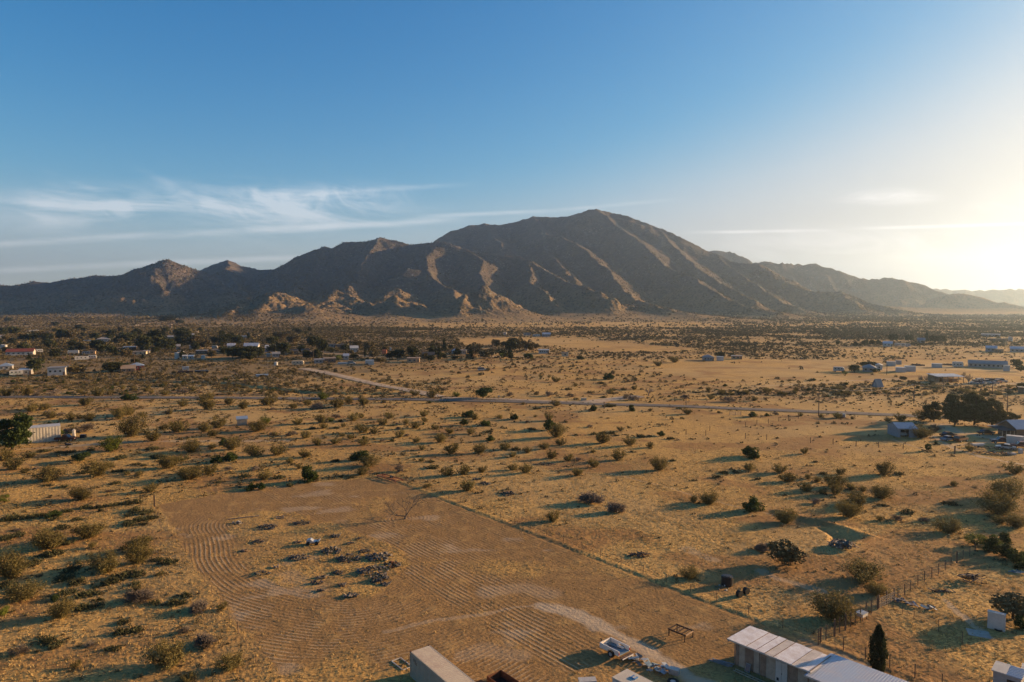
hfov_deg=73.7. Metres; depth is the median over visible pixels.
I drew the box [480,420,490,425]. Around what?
evergreen shrub
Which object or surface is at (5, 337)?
broadleaf tree
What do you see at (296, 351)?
house
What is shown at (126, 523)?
cactus clump
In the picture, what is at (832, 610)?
creosote bush
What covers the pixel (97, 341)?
broadleaf tree
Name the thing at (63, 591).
cactus clump
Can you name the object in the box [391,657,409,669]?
pipe frame
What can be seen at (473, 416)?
creosote bush
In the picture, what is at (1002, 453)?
lumber pile
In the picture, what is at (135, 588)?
creosote bush
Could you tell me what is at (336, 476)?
wire fence
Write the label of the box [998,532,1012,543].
evergreen shrub
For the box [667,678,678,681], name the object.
tyre
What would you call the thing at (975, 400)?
shade tree
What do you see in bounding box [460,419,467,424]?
evergreen shrub
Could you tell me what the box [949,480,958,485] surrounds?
creosote bush
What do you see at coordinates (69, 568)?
cactus clump
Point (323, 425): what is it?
creosote bush
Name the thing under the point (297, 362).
caravan
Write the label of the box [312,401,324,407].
bare shrub
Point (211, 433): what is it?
creosote bush
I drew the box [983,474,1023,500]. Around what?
creosote bush
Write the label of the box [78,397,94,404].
creosote bush
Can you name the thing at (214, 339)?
broadleaf tree
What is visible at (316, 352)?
broadleaf tree
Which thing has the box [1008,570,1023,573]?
board pile
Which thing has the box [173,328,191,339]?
broadleaf tree
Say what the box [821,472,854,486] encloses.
creosote bush
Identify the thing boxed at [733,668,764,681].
ladder
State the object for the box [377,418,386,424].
creosote bush
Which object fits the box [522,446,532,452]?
creosote bush
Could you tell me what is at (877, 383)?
frame hut
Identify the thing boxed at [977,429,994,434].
parked car
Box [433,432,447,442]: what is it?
creosote bush
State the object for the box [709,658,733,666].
plank stack
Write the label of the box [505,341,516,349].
broadleaf tree
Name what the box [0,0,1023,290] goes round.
sky
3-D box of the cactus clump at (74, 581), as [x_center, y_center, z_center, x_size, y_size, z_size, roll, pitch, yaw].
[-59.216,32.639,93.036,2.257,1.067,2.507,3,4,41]
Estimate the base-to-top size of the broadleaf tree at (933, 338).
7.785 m
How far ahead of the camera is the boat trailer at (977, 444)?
181.24 m
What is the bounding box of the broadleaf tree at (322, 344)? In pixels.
[316,338,328,351]
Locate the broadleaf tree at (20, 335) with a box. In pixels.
[17,333,26,339]
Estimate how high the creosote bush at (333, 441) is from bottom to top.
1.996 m
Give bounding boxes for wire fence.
[155,504,269,681]
[286,469,388,483]
[387,470,820,640]
[818,597,877,644]
[820,627,953,681]
[897,543,975,597]
[902,604,962,642]
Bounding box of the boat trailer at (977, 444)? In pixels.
[970,443,984,447]
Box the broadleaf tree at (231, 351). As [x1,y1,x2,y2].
[224,346,238,357]
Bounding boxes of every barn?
[343,353,348,359]
[926,373,964,382]
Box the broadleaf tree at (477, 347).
[467,342,481,354]
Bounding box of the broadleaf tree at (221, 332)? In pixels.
[218,330,224,335]
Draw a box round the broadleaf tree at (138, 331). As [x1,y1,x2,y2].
[131,328,143,334]
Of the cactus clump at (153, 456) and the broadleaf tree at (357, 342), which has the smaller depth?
the cactus clump at (153, 456)
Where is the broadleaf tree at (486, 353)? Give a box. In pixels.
[478,350,491,358]
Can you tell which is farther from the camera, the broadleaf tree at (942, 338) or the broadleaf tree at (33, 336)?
the broadleaf tree at (33, 336)
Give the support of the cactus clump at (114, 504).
on the ground at (584, 616)
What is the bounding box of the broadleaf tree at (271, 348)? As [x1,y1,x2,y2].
[266,344,277,351]
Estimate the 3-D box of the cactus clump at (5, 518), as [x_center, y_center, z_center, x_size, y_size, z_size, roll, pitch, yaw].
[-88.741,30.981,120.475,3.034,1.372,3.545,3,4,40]
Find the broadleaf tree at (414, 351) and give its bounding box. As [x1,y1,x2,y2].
[407,346,418,356]
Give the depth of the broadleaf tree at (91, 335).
758.74 m
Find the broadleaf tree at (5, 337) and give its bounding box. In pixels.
[1,334,9,339]
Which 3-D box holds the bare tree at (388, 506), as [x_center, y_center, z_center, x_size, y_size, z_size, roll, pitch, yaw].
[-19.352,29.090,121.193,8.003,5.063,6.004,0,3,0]
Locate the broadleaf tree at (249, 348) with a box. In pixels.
[245,345,258,355]
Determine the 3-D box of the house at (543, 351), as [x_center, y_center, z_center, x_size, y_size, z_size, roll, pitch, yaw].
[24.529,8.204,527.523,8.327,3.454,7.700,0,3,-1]
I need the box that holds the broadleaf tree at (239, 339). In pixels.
[231,335,244,342]
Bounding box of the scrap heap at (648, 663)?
[628,652,668,674]
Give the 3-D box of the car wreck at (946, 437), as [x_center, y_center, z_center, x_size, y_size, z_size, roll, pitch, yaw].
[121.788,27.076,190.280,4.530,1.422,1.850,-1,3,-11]
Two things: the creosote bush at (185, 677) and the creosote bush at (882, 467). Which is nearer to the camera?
the creosote bush at (185, 677)
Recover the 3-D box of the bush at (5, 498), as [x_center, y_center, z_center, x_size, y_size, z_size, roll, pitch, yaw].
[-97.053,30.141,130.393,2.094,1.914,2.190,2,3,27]
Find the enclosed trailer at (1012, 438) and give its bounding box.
[1004,434,1023,443]
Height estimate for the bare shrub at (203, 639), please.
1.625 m
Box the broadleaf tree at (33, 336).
[25,333,37,339]
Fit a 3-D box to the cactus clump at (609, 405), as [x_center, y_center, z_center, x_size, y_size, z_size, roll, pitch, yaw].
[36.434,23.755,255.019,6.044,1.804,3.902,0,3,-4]
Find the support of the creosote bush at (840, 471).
on the ground at (584, 616)
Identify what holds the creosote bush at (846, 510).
on the ground at (584, 616)
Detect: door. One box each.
[775,660,781,681]
[781,662,786,681]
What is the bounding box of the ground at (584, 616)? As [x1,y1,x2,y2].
[0,316,1023,681]
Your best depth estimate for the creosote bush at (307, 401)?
259.53 m
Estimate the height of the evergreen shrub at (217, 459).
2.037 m
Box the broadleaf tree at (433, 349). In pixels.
[428,345,437,354]
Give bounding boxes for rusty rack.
[668,623,693,641]
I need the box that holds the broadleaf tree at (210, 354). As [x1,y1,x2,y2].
[206,350,217,357]
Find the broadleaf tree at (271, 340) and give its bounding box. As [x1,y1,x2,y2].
[266,336,279,344]
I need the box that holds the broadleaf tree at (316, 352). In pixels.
[310,348,322,357]
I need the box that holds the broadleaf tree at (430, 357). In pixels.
[426,355,434,360]
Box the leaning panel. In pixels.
[744,663,750,672]
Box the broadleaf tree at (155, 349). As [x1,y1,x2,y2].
[151,347,158,352]
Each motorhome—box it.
[75,356,88,359]
[612,669,652,681]
[833,367,844,371]
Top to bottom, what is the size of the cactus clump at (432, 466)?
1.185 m
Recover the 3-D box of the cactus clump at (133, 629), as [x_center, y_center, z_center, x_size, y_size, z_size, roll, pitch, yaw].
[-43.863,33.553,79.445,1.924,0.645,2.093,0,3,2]
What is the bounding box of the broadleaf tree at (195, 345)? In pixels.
[190,341,199,349]
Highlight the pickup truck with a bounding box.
[989,436,1005,442]
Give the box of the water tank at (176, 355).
[174,352,179,358]
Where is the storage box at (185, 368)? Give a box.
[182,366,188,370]
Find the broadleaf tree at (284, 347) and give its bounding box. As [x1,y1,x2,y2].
[276,342,290,355]
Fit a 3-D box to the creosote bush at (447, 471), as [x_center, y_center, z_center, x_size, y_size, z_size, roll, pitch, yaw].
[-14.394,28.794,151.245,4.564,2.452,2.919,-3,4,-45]
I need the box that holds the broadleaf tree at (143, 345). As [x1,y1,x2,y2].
[140,344,149,349]
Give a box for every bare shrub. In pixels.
[7,643,30,656]
[47,388,61,395]
[76,422,94,431]
[84,640,93,647]
[122,588,155,603]
[176,387,187,392]
[176,625,192,634]
[188,597,207,613]
[193,632,218,650]
[223,465,232,470]
[285,429,298,435]
[309,403,321,408]
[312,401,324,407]
[394,463,403,471]
[577,490,603,504]
[605,502,626,512]
[623,392,632,398]
[628,395,639,399]
[720,396,734,401]
[753,541,768,551]
[810,498,820,504]
[891,514,903,521]
[918,517,928,521]
[928,424,941,431]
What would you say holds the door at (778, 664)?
in the long shed at (770, 656)
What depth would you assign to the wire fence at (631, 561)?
96.62 m
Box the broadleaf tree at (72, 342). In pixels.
[67,340,76,345]
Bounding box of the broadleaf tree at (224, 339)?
[220,337,228,344]
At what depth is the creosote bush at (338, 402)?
250.94 m
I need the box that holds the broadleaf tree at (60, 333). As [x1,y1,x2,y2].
[55,329,67,337]
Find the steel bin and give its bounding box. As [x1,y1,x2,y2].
[487,670,518,681]
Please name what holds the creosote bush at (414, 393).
on the ground at (584, 616)
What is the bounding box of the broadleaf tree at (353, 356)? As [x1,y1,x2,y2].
[350,353,358,358]
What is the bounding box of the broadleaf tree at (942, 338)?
[936,335,946,340]
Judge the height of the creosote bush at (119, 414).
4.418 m
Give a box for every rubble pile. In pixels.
[251,539,263,543]
[254,570,270,574]
[257,524,277,529]
[288,553,309,560]
[292,520,309,524]
[311,580,323,584]
[315,574,328,578]
[319,546,341,554]
[330,533,340,537]
[332,570,344,574]
[335,553,360,562]
[343,592,359,597]
[356,565,388,576]
[358,549,370,552]
[365,551,392,561]
[370,574,391,583]
[380,580,391,585]
[384,561,401,567]
[501,491,514,495]
[534,462,555,465]
[627,551,649,557]
[827,538,858,548]
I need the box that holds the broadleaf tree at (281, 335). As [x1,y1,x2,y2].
[274,333,288,337]
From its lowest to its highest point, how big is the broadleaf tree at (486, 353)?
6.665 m
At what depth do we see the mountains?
2476.85 m
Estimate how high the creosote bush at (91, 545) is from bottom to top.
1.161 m
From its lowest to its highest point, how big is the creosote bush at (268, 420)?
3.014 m
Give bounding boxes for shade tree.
[922,401,942,421]
[941,394,970,424]
[960,392,987,425]
[980,398,1007,424]
[1000,412,1020,420]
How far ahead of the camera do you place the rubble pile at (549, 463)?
162.48 m
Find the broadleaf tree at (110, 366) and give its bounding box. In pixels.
[101,361,123,371]
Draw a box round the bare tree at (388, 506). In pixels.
[383,492,424,518]
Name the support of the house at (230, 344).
on the ground at (584, 616)
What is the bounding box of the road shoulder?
[442,397,589,402]
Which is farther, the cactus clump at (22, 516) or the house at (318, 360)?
the house at (318, 360)
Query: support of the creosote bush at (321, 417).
on the ground at (584, 616)
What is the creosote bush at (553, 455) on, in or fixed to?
on the ground at (584, 616)
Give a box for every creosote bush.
[0,386,13,395]
[0,448,16,460]
[0,454,25,469]
[0,544,36,578]
[0,575,52,602]
[0,604,9,615]
[18,452,36,457]
[20,384,32,395]
[22,522,70,549]
[24,404,37,411]
[26,463,70,482]
[38,403,52,409]
[42,410,56,418]
[44,594,81,619]
[62,413,76,419]
[64,485,96,499]
[69,519,108,538]
[70,659,82,667]
[74,458,110,475]
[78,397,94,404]
[80,411,96,420]
[80,546,123,574]
[88,541,96,547]
[90,386,108,395]
[95,433,125,451]
[111,406,126,419]
[111,406,129,415]
[113,411,152,436]
[119,531,154,551]
[121,538,155,563]
[125,408,135,414]
[131,584,141,590]
[135,469,144,475]
[137,637,192,670]
[141,426,161,440]
[141,482,156,492]
[154,452,183,468]
[160,389,170,394]
[163,418,190,431]
[173,465,207,479]
[177,397,188,406]
[177,670,199,681]
[180,435,203,452]
[189,465,201,471]
[195,394,209,401]
[196,422,214,431]
[198,399,216,408]
[201,399,212,409]
[201,461,217,474]
[202,392,214,398]
[207,416,227,427]
[207,430,219,435]
[209,649,247,671]
[216,600,227,608]
[219,435,242,449]
[224,397,236,403]
[239,400,248,408]
[242,442,264,455]
[245,418,269,431]
[256,469,272,479]
[259,393,279,404]
[260,415,270,423]
[262,397,272,404]
[269,444,288,455]
[286,457,293,463]
[291,417,304,423]
[298,448,310,456]
[300,431,312,437]
[303,399,311,404]
[311,437,321,444]
[313,412,330,422]
[317,391,330,398]
[319,423,328,428]
[329,397,344,407]
[329,437,342,443]
[343,395,353,403]
[347,412,361,420]
[354,423,369,432]
[355,466,370,474]
[358,398,369,404]
[358,436,370,444]
[359,453,382,467]
[370,427,377,433]
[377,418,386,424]
[383,411,395,418]
[394,428,404,436]
[408,421,421,427]
[409,389,419,395]
[419,410,428,416]
[425,387,437,397]
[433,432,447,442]
[437,466,455,475]
[444,426,453,433]
[444,442,458,453]
[456,462,470,474]
[458,479,474,491]
[466,426,474,433]
[470,412,477,419]
[472,443,488,452]
[476,465,487,472]
[499,442,510,449]
[504,462,518,469]
[515,463,533,472]
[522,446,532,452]
[538,441,549,448]
[544,412,553,419]
[545,421,567,436]
[545,449,556,458]
[545,508,560,521]
[549,399,560,405]
[550,376,560,381]
[554,437,567,444]
[563,453,574,460]
[572,467,583,475]
[586,457,598,467]
[595,431,611,443]
[610,448,626,459]
[621,435,635,445]
[648,453,669,470]
[652,359,661,365]
[668,356,678,362]
[675,563,700,579]
[681,407,693,413]
[688,494,698,502]
[699,490,718,504]
[740,463,756,470]
[771,462,788,472]
[773,505,798,523]
[777,471,799,481]
[796,481,815,491]
[800,447,807,453]
[805,586,860,625]
[811,477,820,481]
[818,488,827,494]
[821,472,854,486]
[827,479,844,495]
[831,498,864,517]
[835,467,847,474]
[841,554,886,584]
[845,483,856,489]
[848,491,865,499]
[849,489,866,506]
[857,484,867,491]
[860,577,891,595]
[868,482,896,498]
[874,460,896,475]
[893,412,908,421]
[909,424,937,437]
[912,409,925,420]
[925,514,966,533]
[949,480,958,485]
[965,443,975,451]
[970,486,1022,515]
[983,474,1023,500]
[989,514,1007,523]
[1000,511,1023,527]
[1001,460,1023,473]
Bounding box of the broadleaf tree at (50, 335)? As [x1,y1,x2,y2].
[41,333,53,338]
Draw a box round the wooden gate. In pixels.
[878,588,902,608]
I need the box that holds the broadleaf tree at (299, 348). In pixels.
[297,345,304,351]
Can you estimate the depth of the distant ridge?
6163.94 m
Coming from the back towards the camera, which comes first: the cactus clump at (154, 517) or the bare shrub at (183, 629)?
the cactus clump at (154, 517)
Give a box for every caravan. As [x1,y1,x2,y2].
[9,370,22,375]
[292,361,303,364]
[952,361,963,366]
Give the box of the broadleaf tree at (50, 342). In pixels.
[45,339,57,347]
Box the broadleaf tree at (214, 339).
[211,336,218,342]
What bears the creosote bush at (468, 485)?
on the ground at (584, 616)
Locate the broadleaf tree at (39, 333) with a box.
[32,331,45,338]
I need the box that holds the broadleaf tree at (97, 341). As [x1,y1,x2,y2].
[90,339,104,344]
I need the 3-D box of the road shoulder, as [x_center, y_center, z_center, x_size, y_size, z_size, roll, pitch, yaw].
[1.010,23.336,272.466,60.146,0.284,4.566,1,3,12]
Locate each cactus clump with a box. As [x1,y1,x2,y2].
[0,513,18,521]
[0,532,16,540]
[0,579,19,589]
[12,530,24,537]
[16,514,28,519]
[26,512,37,518]
[27,558,42,565]
[34,552,53,557]
[35,633,57,644]
[37,449,50,452]
[41,548,66,557]
[46,638,63,649]
[52,572,75,582]
[53,588,77,595]
[54,524,71,528]
[58,538,76,545]
[61,507,73,512]
[62,563,83,573]
[67,576,86,585]
[70,517,82,520]
[72,602,91,611]
[73,589,94,598]
[79,504,92,508]
[86,591,102,596]
[86,602,104,609]
[91,504,102,508]
[100,576,119,586]
[104,645,121,651]
[105,502,120,506]
[108,480,121,484]
[109,570,131,580]
[111,469,126,471]
[112,626,130,636]
[113,454,127,459]
[116,619,130,625]
[120,520,135,526]
[120,569,145,577]
[121,499,130,505]
[127,506,141,513]
[127,625,144,634]
[129,580,140,586]
[130,499,141,503]
[133,515,153,521]
[135,508,153,514]
[145,515,159,519]
[146,446,159,449]
[147,599,159,606]
[149,452,167,458]
[151,556,162,561]
[158,556,179,564]
[163,597,185,606]
[176,455,188,461]
[178,591,192,597]
[238,473,249,477]
[273,475,286,478]
[425,464,439,468]
[602,403,615,406]
[900,508,914,514]
[941,500,958,505]
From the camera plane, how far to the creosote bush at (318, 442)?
184.00 m
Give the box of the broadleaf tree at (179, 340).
[174,337,184,343]
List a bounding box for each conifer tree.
[111,346,119,355]
[217,338,222,345]
[436,346,440,358]
[440,338,447,350]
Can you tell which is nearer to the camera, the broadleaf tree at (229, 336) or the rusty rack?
the rusty rack
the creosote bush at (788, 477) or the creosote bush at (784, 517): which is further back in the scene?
the creosote bush at (788, 477)
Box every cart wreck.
[306,538,320,545]
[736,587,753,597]
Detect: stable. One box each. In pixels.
[895,367,905,371]
[904,366,915,371]
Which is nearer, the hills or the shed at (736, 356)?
the shed at (736, 356)
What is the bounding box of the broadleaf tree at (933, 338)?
[928,335,939,341]
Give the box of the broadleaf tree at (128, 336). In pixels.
[118,332,136,340]
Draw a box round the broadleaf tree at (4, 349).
[2,346,11,352]
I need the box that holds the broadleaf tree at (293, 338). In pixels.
[286,334,299,343]
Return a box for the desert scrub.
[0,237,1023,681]
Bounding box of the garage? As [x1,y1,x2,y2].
[875,363,882,369]
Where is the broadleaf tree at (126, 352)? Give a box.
[120,348,132,356]
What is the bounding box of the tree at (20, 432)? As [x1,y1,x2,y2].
[0,412,34,449]
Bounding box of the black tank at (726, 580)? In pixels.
[721,574,732,586]
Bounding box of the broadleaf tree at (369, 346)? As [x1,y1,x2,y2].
[363,341,374,351]
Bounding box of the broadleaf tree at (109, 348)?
[105,345,114,353]
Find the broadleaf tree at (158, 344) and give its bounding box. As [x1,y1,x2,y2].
[154,341,164,349]
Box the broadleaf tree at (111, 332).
[105,329,116,335]
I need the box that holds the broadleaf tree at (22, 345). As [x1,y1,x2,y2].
[15,342,30,348]
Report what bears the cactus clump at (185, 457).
on the ground at (584, 616)
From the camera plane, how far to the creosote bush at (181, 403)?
256.05 m
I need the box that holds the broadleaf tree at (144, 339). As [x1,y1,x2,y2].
[136,334,153,346]
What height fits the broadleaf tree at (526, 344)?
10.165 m
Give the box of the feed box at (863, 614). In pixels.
[856,610,867,620]
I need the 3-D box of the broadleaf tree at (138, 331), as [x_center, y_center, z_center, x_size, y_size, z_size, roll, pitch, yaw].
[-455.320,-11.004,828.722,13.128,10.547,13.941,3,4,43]
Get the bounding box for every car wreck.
[939,431,957,435]
[940,435,952,440]
[953,434,968,442]
[995,443,1015,449]
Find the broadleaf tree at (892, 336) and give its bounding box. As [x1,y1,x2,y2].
[888,333,897,340]
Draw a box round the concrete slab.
[966,628,991,638]
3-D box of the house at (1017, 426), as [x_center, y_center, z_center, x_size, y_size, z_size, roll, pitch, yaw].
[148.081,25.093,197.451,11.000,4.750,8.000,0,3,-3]
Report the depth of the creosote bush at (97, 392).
284.45 m
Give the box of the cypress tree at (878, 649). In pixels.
[867,624,888,671]
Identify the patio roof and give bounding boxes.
[988,425,1015,436]
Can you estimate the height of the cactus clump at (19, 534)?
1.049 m
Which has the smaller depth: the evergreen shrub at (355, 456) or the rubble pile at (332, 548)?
the rubble pile at (332, 548)
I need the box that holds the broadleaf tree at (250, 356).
[243,352,256,359]
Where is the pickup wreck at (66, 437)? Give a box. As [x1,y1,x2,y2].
[54,434,77,441]
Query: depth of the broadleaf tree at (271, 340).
633.17 m
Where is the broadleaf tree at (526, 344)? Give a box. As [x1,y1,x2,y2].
[523,339,534,349]
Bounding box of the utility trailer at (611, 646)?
[600,637,633,659]
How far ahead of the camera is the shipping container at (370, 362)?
432.31 m
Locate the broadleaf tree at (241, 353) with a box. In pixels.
[237,350,247,359]
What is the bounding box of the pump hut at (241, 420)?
[236,416,247,424]
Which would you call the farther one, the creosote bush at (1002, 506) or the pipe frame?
the creosote bush at (1002, 506)
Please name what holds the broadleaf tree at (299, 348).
on the ground at (584, 616)
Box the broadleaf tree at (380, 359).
[374,357,386,362]
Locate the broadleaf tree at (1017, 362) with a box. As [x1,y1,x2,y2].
[1010,359,1023,367]
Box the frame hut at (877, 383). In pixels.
[871,379,883,386]
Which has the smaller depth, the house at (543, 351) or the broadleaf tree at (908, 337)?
the house at (543, 351)
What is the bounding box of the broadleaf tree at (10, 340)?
[7,338,15,342]
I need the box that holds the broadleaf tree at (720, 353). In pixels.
[714,352,725,355]
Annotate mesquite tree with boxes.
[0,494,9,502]
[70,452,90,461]
[474,387,493,397]
[523,353,533,358]
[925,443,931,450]
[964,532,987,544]
[1015,365,1023,371]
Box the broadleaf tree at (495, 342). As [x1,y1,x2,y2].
[491,339,499,346]
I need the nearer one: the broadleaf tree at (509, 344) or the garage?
the garage
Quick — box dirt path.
[584,395,643,402]
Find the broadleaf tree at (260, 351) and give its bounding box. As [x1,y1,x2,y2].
[257,348,264,357]
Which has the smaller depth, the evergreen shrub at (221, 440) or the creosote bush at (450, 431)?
the evergreen shrub at (221, 440)
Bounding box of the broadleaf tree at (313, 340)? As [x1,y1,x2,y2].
[307,336,319,347]
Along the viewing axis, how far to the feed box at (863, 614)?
82.34 m
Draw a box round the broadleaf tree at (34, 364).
[25,358,44,372]
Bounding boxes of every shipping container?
[365,360,373,364]
[410,644,474,681]
[716,356,723,360]
[886,361,895,365]
[931,363,941,367]
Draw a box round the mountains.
[0,209,945,325]
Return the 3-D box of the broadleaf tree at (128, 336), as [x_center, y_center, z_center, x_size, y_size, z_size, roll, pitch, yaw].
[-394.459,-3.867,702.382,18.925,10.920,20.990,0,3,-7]
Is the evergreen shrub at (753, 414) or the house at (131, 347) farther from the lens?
the house at (131, 347)
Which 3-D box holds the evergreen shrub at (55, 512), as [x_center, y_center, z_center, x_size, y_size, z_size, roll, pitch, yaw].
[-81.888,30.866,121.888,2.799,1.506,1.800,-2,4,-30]
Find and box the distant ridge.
[933,288,1023,305]
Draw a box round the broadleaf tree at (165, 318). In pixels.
[157,315,176,320]
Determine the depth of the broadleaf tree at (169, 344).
564.03 m
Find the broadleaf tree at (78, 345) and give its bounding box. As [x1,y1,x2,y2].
[73,343,83,348]
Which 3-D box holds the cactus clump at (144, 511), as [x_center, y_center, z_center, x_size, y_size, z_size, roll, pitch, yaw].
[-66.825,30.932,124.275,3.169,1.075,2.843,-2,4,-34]
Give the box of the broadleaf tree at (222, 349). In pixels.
[218,346,227,353]
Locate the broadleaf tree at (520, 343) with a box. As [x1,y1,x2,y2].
[514,336,525,349]
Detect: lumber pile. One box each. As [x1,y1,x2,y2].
[970,446,1006,449]
[985,451,1013,455]
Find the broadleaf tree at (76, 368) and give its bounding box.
[67,363,85,373]
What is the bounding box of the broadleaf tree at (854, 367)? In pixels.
[848,364,858,372]
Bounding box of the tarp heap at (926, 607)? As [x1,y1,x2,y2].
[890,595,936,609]
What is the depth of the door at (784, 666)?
68.23 m
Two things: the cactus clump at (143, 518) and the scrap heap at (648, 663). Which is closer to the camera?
the scrap heap at (648, 663)
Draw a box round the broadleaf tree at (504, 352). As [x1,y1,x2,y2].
[498,350,507,357]
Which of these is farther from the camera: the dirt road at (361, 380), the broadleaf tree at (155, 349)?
the broadleaf tree at (155, 349)
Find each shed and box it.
[18,368,33,374]
[28,423,60,442]
[272,352,280,356]
[727,626,830,681]
[731,355,741,358]
[887,422,917,436]
[987,609,1005,631]
[991,660,1023,681]
[1003,365,1009,370]
[1017,386,1023,393]
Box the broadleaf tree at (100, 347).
[94,343,105,352]
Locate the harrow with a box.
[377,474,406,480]
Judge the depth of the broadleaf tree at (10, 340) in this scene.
651.37 m
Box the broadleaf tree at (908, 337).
[904,334,912,340]
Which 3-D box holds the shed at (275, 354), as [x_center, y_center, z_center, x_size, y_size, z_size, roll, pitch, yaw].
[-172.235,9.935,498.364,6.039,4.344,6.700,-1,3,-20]
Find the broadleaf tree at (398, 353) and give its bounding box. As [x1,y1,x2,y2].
[390,349,405,358]
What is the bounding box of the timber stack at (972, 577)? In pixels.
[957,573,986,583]
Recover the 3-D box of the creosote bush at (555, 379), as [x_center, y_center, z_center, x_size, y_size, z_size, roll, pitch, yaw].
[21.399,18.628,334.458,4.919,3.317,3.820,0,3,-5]
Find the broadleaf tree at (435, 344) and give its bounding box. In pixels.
[430,341,439,347]
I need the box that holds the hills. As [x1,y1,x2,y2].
[709,250,1023,315]
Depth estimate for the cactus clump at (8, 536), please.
110.32 m
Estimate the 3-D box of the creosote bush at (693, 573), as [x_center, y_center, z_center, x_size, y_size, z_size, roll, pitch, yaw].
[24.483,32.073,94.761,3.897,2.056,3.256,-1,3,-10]
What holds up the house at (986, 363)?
on the ground at (584, 616)
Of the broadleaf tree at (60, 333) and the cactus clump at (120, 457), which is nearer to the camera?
the cactus clump at (120, 457)
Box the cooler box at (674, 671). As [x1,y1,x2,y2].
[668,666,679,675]
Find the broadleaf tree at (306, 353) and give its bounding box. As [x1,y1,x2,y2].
[302,349,311,358]
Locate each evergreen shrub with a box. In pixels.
[45,509,62,518]
[50,594,59,601]
[119,393,139,399]
[209,455,223,462]
[218,438,228,445]
[223,452,237,460]
[246,483,254,491]
[255,482,264,489]
[301,464,318,482]
[347,450,368,460]
[460,410,474,416]
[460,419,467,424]
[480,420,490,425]
[486,435,495,440]
[510,413,517,419]
[543,419,555,429]
[590,405,596,410]
[603,372,614,379]
[628,404,634,410]
[741,445,759,458]
[742,495,766,512]
[748,411,756,416]
[982,534,999,552]
[991,543,1012,557]
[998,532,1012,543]
[1005,547,1023,563]
[1012,560,1023,568]
[1013,614,1023,630]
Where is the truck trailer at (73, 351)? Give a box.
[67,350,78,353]
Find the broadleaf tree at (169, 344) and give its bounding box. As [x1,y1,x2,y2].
[161,338,177,349]
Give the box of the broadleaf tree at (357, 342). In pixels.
[352,340,361,347]
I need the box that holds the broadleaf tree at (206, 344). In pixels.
[199,340,211,348]
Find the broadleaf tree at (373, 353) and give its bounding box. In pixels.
[368,350,378,356]
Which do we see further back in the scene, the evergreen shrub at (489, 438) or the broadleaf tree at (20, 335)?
the broadleaf tree at (20, 335)
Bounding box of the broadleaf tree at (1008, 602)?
[989,591,1023,618]
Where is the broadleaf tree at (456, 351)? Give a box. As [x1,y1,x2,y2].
[453,348,461,354]
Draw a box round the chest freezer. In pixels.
[578,676,596,681]
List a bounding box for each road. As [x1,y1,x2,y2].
[0,396,1023,419]
[300,368,443,396]
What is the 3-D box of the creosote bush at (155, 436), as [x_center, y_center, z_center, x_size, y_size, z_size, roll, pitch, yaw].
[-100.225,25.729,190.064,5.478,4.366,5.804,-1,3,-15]
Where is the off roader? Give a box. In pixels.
[1009,441,1023,447]
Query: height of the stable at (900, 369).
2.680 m
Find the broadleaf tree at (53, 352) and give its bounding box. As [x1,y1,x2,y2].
[48,348,60,356]
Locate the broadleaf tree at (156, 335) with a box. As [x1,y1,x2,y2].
[146,329,164,343]
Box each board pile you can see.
[928,588,955,592]
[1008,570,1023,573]
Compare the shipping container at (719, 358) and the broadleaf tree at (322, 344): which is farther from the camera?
the broadleaf tree at (322, 344)
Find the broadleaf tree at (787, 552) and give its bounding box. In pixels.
[766,538,806,566]
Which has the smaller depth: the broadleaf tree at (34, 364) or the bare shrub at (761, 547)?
the bare shrub at (761, 547)
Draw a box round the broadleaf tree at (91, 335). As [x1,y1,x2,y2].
[88,333,99,337]
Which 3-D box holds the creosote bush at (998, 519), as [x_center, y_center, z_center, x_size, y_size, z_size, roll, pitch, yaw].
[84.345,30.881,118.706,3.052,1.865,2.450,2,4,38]
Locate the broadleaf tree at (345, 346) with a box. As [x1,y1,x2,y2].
[340,343,349,349]
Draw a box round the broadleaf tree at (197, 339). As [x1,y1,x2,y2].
[184,335,202,344]
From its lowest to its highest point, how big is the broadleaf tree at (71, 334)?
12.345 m
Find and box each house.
[0,363,13,369]
[5,348,35,354]
[47,366,67,375]
[96,337,109,341]
[120,364,135,371]
[123,346,136,349]
[130,362,143,369]
[132,351,146,354]
[195,350,207,353]
[227,343,235,346]
[243,343,259,346]
[289,349,298,354]
[314,358,324,362]
[323,357,335,362]
[349,345,358,351]
[406,357,419,362]
[422,352,434,358]
[538,349,548,353]
[542,332,550,336]
[702,354,713,360]
[862,364,876,371]
[882,341,892,346]
[917,338,925,342]
[968,360,1007,368]
[981,334,999,336]
[985,345,997,351]
[990,338,1007,340]
[994,349,1003,352]
[995,420,1023,435]
[1010,346,1023,351]
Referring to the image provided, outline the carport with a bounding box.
[804,653,907,681]
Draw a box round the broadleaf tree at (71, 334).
[65,329,77,338]
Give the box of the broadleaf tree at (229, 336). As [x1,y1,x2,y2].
[224,334,235,342]
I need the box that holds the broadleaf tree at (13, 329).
[7,326,20,333]
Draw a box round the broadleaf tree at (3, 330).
[0,327,8,334]
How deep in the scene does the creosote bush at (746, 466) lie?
156.34 m

